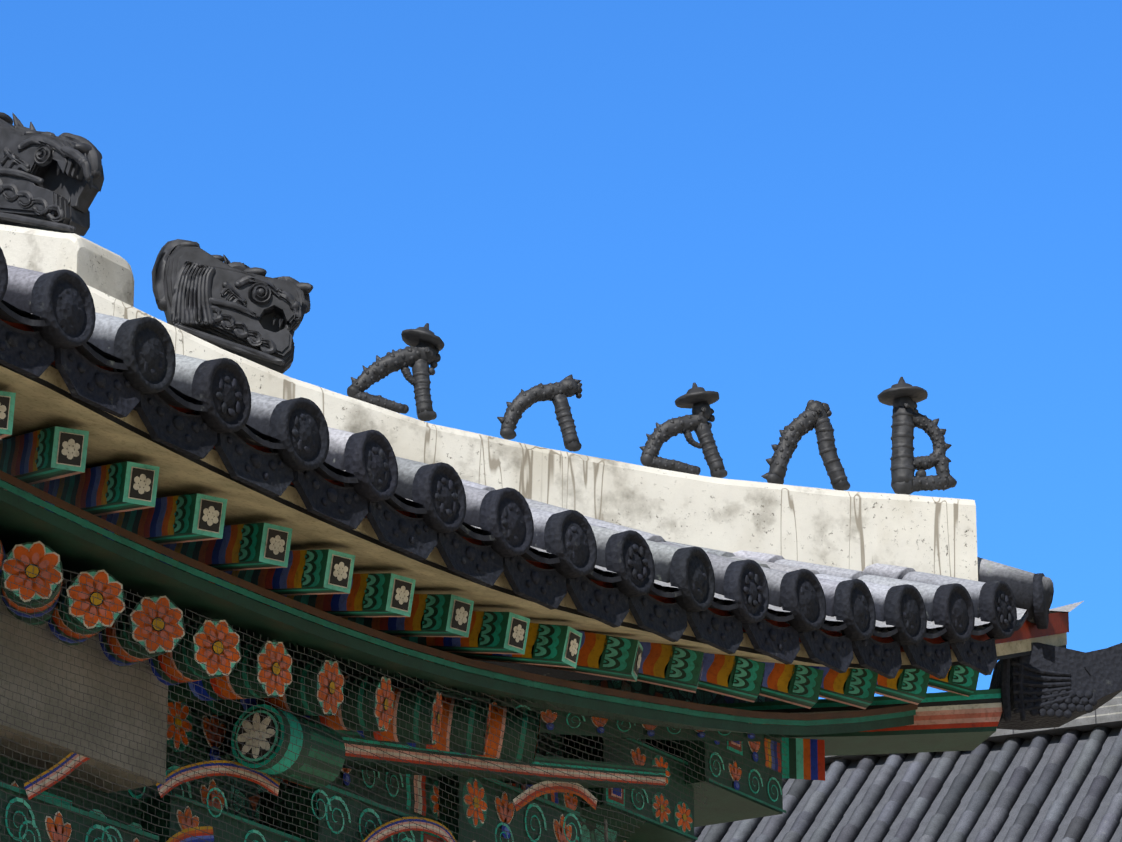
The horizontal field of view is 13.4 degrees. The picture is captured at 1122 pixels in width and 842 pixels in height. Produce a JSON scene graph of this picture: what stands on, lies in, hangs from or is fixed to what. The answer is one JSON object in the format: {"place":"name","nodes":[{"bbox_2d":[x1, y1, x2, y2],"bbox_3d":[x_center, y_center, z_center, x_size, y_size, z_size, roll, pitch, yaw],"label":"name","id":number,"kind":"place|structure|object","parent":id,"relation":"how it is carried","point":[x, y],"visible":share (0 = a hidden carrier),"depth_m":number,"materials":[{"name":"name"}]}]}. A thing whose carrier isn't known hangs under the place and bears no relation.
{"place":"outdoors","nodes":[
{"label":"outdoors","id":0,"kind":"place"},
{"bbox_2d":[230,679,782,841],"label":"bracket frieze","id":1,"kind":"object","parent":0,"point":[699,696],"depth_m":15.53,"materials":[{"name":"green wood"}]},
{"bbox_2d":[0,0,1121,698],"label":"sky","id":2,"kind":"structure","parent":0,"point":[771,207],"materials":[{"name":"blue"}]},
{"bbox_2d":[481,601,1082,679],"bbox_3d":[-7.306,-3.004,10.098,7.500,4.445,22.420,-12,-22,30],"label":"roof shell","id":3,"kind":"object","parent":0,"point":[558,674],"visible":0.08,"depth_m":17.33},
{"bbox_2d":[0,224,133,439],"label":"descending ridge plaster","id":4,"kind":"object","parent":3,"relation":"attached to","point":[99,268],"visible":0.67,"depth_m":16.24,"materials":[{"name":"white paint"}]},
{"bbox_2d":[0,112,103,235],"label":"dragon head ornament","id":5,"kind":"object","parent":4,"relation":"on","point":[50,181],"depth_m":16.41,"materials":[{"name":"ceramic"}]},
{"bbox_2d":[0,265,1053,638],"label":"roof tiles","id":6,"kind":"object","parent":3,"relation":"on","point":[878,579],"visible":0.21,"depth_m":14.15,"materials":[{"name":"grey ceramic"}]},
{"bbox_2d":[0,247,1048,678],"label":"eave end tiles","id":7,"kind":"object","parent":6,"relation":"attached to","point":[64,309],"visible":1,"depth_m":13.39,"materials":[{"name":"black ceramic"}]},
{"bbox_2d":[87,285,977,606],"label":"roof ridge","id":8,"kind":"structure","parent":3,"relation":"attached to","point":[861,531],"depth_m":16.29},
{"bbox_2d":[152,239,312,373],"bbox_3d":[-1.127,-0.390,16.309,0.550,0.465,0.252,5,-20,-15],"label":"dragon head ornament","id":9,"kind":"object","parent":8,"relation":"on","point":[253,314],"depth_m":16.23,"materials":[{"name":"ceramic"}]},
{"bbox_2d":[347,323,443,420],"bbox_3d":[-0.566,-0.170,16.393,0.332,0.357,0.151,0,-19,-1],"label":"roof figurine","id":10,"kind":"object","parent":8,"relation":"on","point":[419,355],"visible":0.98,"depth_m":16.36,"materials":[{"name":"ceramic"}]},
{"bbox_2d":[497,374,581,451],"bbox_3d":[-0.073,-0.037,16.449,0.300,0.279,0.084,3,-19,-8],"label":"roof figurine","id":11,"kind":"object","parent":8,"relation":"on","point":[557,394],"visible":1,"depth_m":16.43,"materials":[{"name":"ceramic"}]},
{"bbox_2d":[639,382,726,477],"bbox_3d":[0.424,0.033,16.557,0.302,0.348,0.152,-1,-19,3],"label":"roof figurine","id":12,"kind":"object","parent":8,"relation":"on","point":[697,399],"visible":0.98,"depth_m":16.52,"materials":[{"name":"ceramic"}]},
{"bbox_2d":[761,400,849,490],"bbox_3d":[0.852,0.078,16.624,0.322,0.329,0.085,4,-19,-10],"label":"roof figurine","id":13,"kind":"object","parent":8,"relation":"on","point":[815,414],"depth_m":16.61,"materials":[{"name":"ceramic"}]},
{"bbox_2d":[877,377,956,494],"bbox_3d":[1.243,0.052,16.716,0.264,0.444,0.178,-3,-19,10],"label":"roof figurine","id":14,"kind":"object","parent":8,"relation":"on","point":[902,397],"visible":1,"depth_m":16.70,"materials":[{"name":"ceramic"}]},
{"bbox_2d":[0,319,1068,735],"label":"eave boards","id":15,"kind":"object","parent":3,"relation":"attached to","point":[40,405],"visible":0.6,"depth_m":13.20,"materials":[{"name":"wood"}]},
{"bbox_2d":[0,654,785,841],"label":"bracket arms","id":16,"kind":"object","parent":15,"relation":"attached to","point":[735,801],"visible":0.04,"depth_m":14.44},
{"bbox_2d":[0,579,665,792],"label":"purlin and panel","id":17,"kind":"object","parent":16,"relation":"attached to","point":[162,716],"depth_m":13.08,"materials":[{"name":"green wood"}]},
{"bbox_2d":[0,540,540,763],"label":"round rafters","id":18,"kind":"object","parent":17,"relation":"on","point":[43,555],"visible":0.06,"depth_m":13.24,"materials":[{"name":"wood"}]},
{"bbox_2d":[604,819,607,841],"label":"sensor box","id":19,"kind":"object","parent":16,"relation":"attached to","point":[605,833],"depth_m":15.31,"materials":[{"name":"grey metal"}]},
{"bbox_2d":[0,552,785,841],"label":"wire netting","id":20,"kind":"object","parent":15,"relation":"attached to","point":[303,739],"visible":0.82,"depth_m":13.06,"materials":[{"name":"grey metal"}]},
{"bbox_2d":[0,391,978,708],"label":"square rafters","id":21,"kind":"object","parent":15,"relation":"on","point":[122,495],"visible":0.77,"depth_m":13.43,"materials":[{"name":"green wood"}]},
{"bbox_2d":[672,689,1001,780],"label":"corner eave beam","id":22,"kind":"structure","parent":15,"relation":"attached to","point":[946,721],"depth_m":16.27,"materials":[{"name":"green wood"}]},
{"bbox_2d":[989,642,1121,729],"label":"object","id":23,"kind":"object","parent":22,"relation":"attached to","point":[1041,685],"visible":1,"depth_m":16.42,"materials":[{"name":"tile"}]},
{"bbox_2d":[689,726,1121,841],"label":"roof tiles","id":24,"kind":"object","parent":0,"point":[1066,786],"visible":0.81,"depth_m":45.24,"materials":[{"name":"grey ceramic"}]},
{"bbox_2d":[825,691,1121,763],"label":"roof ridge","id":25,"kind":"structure","parent":0,"point":[1108,714],"depth_m":45.63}
]}

